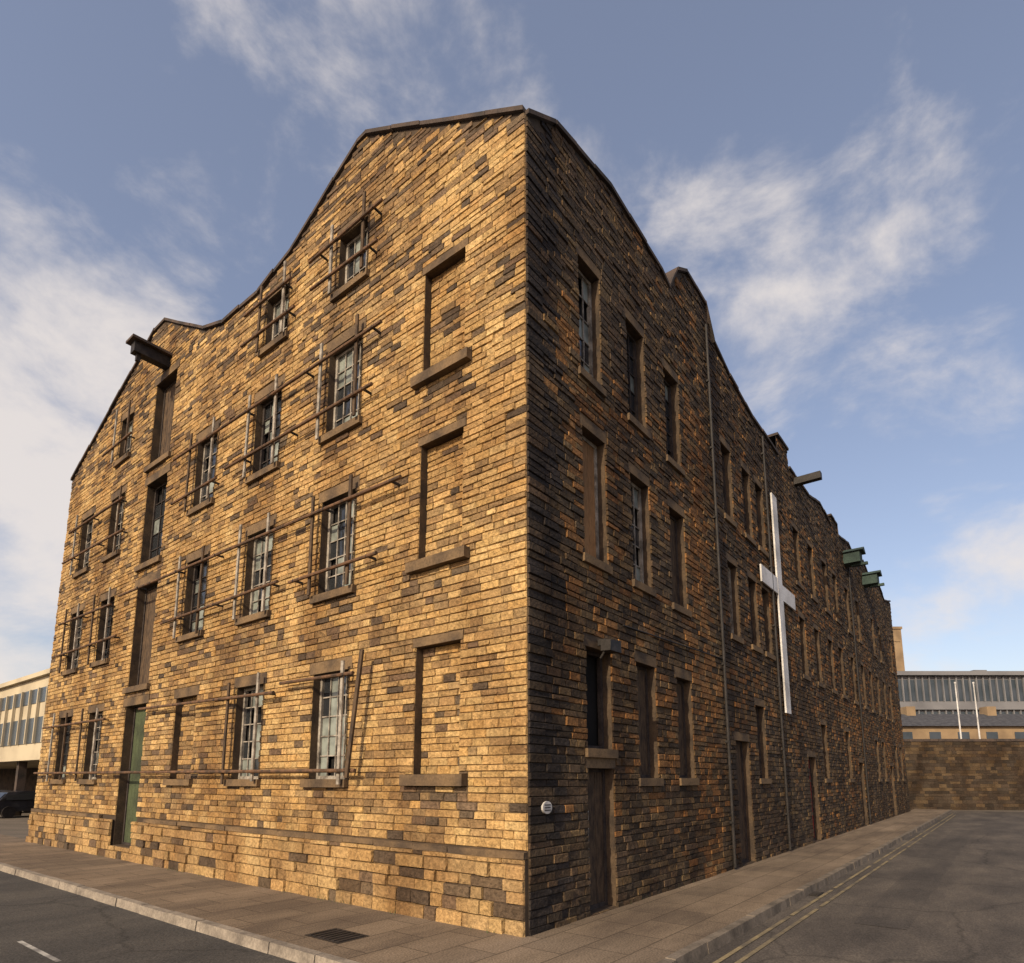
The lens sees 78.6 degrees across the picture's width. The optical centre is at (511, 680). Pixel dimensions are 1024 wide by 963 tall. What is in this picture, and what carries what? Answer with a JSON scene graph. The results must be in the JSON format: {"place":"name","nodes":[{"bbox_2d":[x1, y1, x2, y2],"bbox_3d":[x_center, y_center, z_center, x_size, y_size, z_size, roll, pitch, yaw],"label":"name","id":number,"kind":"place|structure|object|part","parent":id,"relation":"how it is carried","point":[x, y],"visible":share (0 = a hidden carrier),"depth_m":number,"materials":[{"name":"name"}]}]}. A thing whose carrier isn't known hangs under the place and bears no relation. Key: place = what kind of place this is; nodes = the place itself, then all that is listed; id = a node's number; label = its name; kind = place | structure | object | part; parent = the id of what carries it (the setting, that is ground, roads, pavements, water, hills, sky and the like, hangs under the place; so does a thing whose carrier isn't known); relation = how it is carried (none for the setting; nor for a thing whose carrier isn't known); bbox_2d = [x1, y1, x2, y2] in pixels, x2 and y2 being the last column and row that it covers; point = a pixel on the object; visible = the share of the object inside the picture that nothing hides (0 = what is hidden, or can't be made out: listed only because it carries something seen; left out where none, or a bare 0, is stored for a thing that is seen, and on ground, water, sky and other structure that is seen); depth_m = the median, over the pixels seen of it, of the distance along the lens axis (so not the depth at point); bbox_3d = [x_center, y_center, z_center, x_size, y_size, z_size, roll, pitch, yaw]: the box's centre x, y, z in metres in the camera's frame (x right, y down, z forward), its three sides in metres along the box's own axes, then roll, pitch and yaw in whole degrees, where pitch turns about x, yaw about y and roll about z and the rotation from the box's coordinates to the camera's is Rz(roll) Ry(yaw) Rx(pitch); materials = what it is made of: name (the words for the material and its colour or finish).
{"place":"outdoors","nodes":[
{"label":"outdoors","id":0,"kind":"place"},
{"bbox_2d":[0,668,49,815],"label":"office block","id":1,"kind":"structure","parent":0,"point":[23,700],"depth_m":36.07,"materials":[{"name":"stone"}]},
{"bbox_2d":[0,686,46,746],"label":"ribbon windows","id":2,"kind":"structure","parent":1,"relation":"in","point":[43,690],"depth_m":35.27,"materials":[{"name":"grey glass"}]},
{"bbox_2d":[0,871,295,962],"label":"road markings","id":3,"kind":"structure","parent":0,"point":[63,926],"depth_m":8.51,"materials":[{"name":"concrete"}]},
{"bbox_2d":[17,941,60,961],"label":"road centre line","id":4,"kind":"object","parent":3,"relation":"on","point":[49,956],"visible":1,"depth_m":7.71,"materials":[{"name":"white paint"}]},
{"bbox_2d":[0,862,359,962],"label":"kerb","id":5,"kind":"structure","parent":3,"relation":"on","point":[280,948],"depth_m":8.85,"materials":[{"name":"stone"}]},
{"bbox_2d":[62,234,730,776],"bbox_3d":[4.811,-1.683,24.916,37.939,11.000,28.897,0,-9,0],"label":"window panes","id":6,"kind":"object","parent":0,"point":[334,544],"visible":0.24,"depth_m":13.12,"materials":[{"name":"grey glass"}]},
{"bbox_2d":[0,809,947,962],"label":"pavement","id":7,"kind":"structure","parent":0,"point":[657,928],"depth_m":9.54,"materials":[{"name":"grey concrete"}]},
{"bbox_2d":[305,928,368,943],"bbox_3d":[-2.248,3.264,8.010,0.700,0.010,0.500,-7,-11,38],"label":"drain cover","id":8,"kind":"object","parent":7,"relation":"on","point":[336,935],"visible":1,"depth_m":7.96,"materials":[{"name":"metal"}]},
{"bbox_2d":[25,112,910,936],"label":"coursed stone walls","id":9,"kind":"structure","parent":7,"relation":"on","point":[529,362],"depth_m":11.65,"materials":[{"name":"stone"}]},
{"bbox_2d":[33,198,401,773],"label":"window guard poles","id":10,"kind":"object","parent":9,"relation":"attached to","point":[347,343],"depth_m":13.07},
{"bbox_2d":[541,801,551,813],"bbox_3d":[0.471,1.729,8.488,0.035,0.170,0.220,-7,-11,38],"label":"oval wall plaque","id":11,"kind":"object","parent":9,"relation":"attached to","point":[546,807],"visible":1,"depth_m":8.46,"materials":[{"name":"white paint"}]},
{"bbox_2d":[760,492,795,713],"bbox_3d":[8.128,-2.406,18.974,0.050,6.850,3.550,-7,-11,38],"label":"white wall cross","id":12,"kind":"object","parent":9,"relation":"attached to","point":[782,592],"depth_m":18.90,"materials":[{"name":"paint"}]},
{"bbox_2d":[0,810,1023,838],"bbox_3d":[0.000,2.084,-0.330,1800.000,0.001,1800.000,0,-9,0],"label":"ground","id":13,"kind":"structure","parent":0,"point":[16,826],"depth_m":29.47,"materials":[{"name":"grey asphalt"}]},
{"bbox_2d":[0,791,35,817],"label":"parked car","id":14,"kind":"object","parent":13,"relation":"on","point":[12,803],"visible":0.35,"depth_m":34.52,"materials":[{"name":"paint"}]},
{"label":"windows","id":15,"kind":"part","parent":14,"relation":"part of","materials":[{"name":"black glass"}]},
{"bbox_2d":[29,113,907,936],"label":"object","id":16,"kind":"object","parent":13,"relation":"on","point":[443,127],"visible":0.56,"depth_m":10.87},
{"bbox_2d":[124,709,146,842],"bbox_3d":[-9.674,2.455,16.271,1.172,3.480,0.036,-7,-11,38],"label":"green loading door","id":17,"kind":"structure","parent":16,"relation":"in","point":[137,751],"depth_m":16.43,"materials":[{"name":"wood"}]},
{"bbox_2d":[48,206,871,867],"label":"drainpipes","id":18,"kind":"object","parent":16,"relation":"attached to","point":[150,356],"visible":0.93,"depth_m":17.18,"materials":[{"name":"metal"}]},
{"bbox_2d":[31,203,904,859],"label":"lintels and sills","id":19,"kind":"object","parent":16,"relation":"on","point":[593,757],"visible":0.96,"depth_m":12.18,"materials":[{"name":"stone"}]},
{"bbox_2d":[54,218,903,913],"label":"window reveals","id":20,"kind":"structure","parent":16,"relation":"attached to","point":[590,436],"depth_m":14.07,"materials":[{"name":"brown stone"}]},
{"bbox_2d":[77,278,668,775],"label":"dark interiors","id":21,"kind":"object","parent":20,"relation":"attached to","point":[591,706],"visible":0.03,"depth_m":11.33,"materials":[{"name":"black"}]},
{"bbox_2d":[46,224,824,878],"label":"window frames","id":22,"kind":"structure","parent":20,"relation":"in","point":[340,720],"depth_m":12.61,"materials":[{"name":"wood"}]},
{"bbox_2d":[61,331,815,909],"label":"dark window frames","id":23,"kind":"structure","parent":20,"relation":"attached to","point":[589,653],"depth_m":14.10,"materials":[{"name":"black wood"}]},
{"bbox_2d":[58,191,759,904],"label":"timber battens","id":24,"kind":"object","parent":23,"relation":"attached to","point":[596,829],"visible":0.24,"depth_m":12.65,"materials":[{"name":"brown wood"}]},
{"bbox_2d":[808,760,814,837],"bbox_3d":[9.682,3.866,20.445,0.033,2.560,0.872,-7,-11,38],"label":"red door","id":25,"kind":"structure","parent":23,"relation":"attached to","point":[811,798],"depth_m":20.73,"materials":[{"name":"brown wood"}]},
{"bbox_2d":[582,440,595,557],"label":"window boards","id":26,"kind":"object","parent":20,"relation":"in","point":[589,499],"depth_m":10.73,"materials":[{"name":"brown wood"}]},
{"bbox_2d":[70,105,890,601],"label":"copings","id":27,"kind":"object","parent":16,"relation":"on","point":[578,149],"visible":0.34,"depth_m":13.96,"materials":[{"name":"stone"}]},
{"bbox_2d":[598,638,621,658],"bbox_3d":[1.526,-0.509,9.981,0.309,0.312,0.351,-7,-11,37],"label":"security floodlight","id":28,"kind":"object","parent":16,"relation":"attached to","point":[611,646],"visible":1,"depth_m":9.86,"materials":[{"name":"metal"}]},
{"bbox_2d":[843,547,867,567],"bbox_3d":[15.751,-5.638,28.776,1.050,0.840,0.900,-7,-11,38],"label":"hoist canopy","id":29,"kind":"object","parent":16,"relation":"attached to","point":[852,557],"visible":0.91,"depth_m":28.55,"materials":[{"name":"green metal"}]},
{"bbox_2d":[862,570,884,587],"bbox_3d":[18.835,-5.269,32.702,1.050,0.840,0.900,-7,-11,38],"label":"hoist canopy","id":30,"kind":"object","parent":16,"relation":"attached to","point":[870,579],"visible":0.88,"depth_m":32.50,"materials":[{"name":"green metal"}]},
{"bbox_2d":[892,626,904,670],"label":"stone stair tower","id":31,"kind":"structure","parent":13,"relation":"on","point":[898,646],"depth_m":102.06,"materials":[{"name":"beige stone"}]},
{"bbox_2d":[954,682,961,738],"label":"flagpole","id":32,"kind":"object","parent":13,"relation":"on","point":[958,711],"visible":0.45,"depth_m":50.67,"materials":[{"name":"white metal"}]},
{"bbox_2d":[897,670,1023,713],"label":"factory building","id":33,"kind":"structure","parent":13,"relation":"on","point":[927,692],"depth_m":92.67,"materials":[{"name":"grey metal"}]},
{"bbox_2d":[900,706,1023,738],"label":"stone terrace","id":34,"kind":"structure","parent":13,"relation":"on","point":[993,724],"depth_m":66.05,"materials":[{"name":"stone"}]},
{"bbox_2d":[903,732,1023,738],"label":"windows","id":35,"kind":"structure","parent":34,"relation":"in","point":[906,735],"depth_m":65.86,"materials":[{"name":"grey glass"}]},
{"bbox_2d":[904,741,1023,809],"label":"stone boundary wall","id":36,"kind":"structure","parent":13,"relation":"on","point":[987,761],"depth_m":43.63,"materials":[{"name":"stone"}]},
{"bbox_2d":[907,741,1023,809],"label":"wall backing","id":37,"kind":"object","parent":13,"relation":"on","point":[959,781],"depth_m":43.53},
{"bbox_2d":[903,739,1023,741],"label":"wall coping","id":38,"kind":"object","parent":37,"relation":"on","point":[949,740],"depth_m":43.98,"materials":[{"name":"stone"}]},
{"bbox_2d":[972,682,980,738],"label":"flagpole","id":39,"kind":"object","parent":13,"relation":"on","point":[976,711],"visible":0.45,"depth_m":50.68,"materials":[{"name":"white metal"}]},
{"bbox_2d":[0,0,1023,683],"label":"sky","id":40,"kind":"structure","parent":0,"point":[839,183],"materials":[{"name":"blue"}]},
{"bbox_2d":[694,810,1023,962],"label":"side road","id":41,"kind":"structure","parent":0,"point":[972,910],"depth_m":9.78,"materials":[{"name":"grey asphalt"}]},
{"bbox_2d":[657,810,951,962],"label":"kerb","id":42,"kind":"structure","parent":41,"relation":"on","point":[695,951],"depth_m":9.65,"materials":[{"name":"stone"}]},
{"bbox_2d":[809,891,823,895],"bbox_3d":[5.598,3.956,11.612,0.270,0.014,0.450,-7,-11,38],"label":"road gully grate","id":43,"kind":"object","parent":41,"relation":"on","point":[814,893],"visible":0.64,"depth_m":11.54,"materials":[{"name":"metal"}]},
{"bbox_2d":[713,814,954,962],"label":"double yellow lines","id":44,"kind":"object","parent":41,"relation":"on","point":[748,955],"visible":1,"depth_m":9.88,"materials":[{"name":"paint"}]}
]}

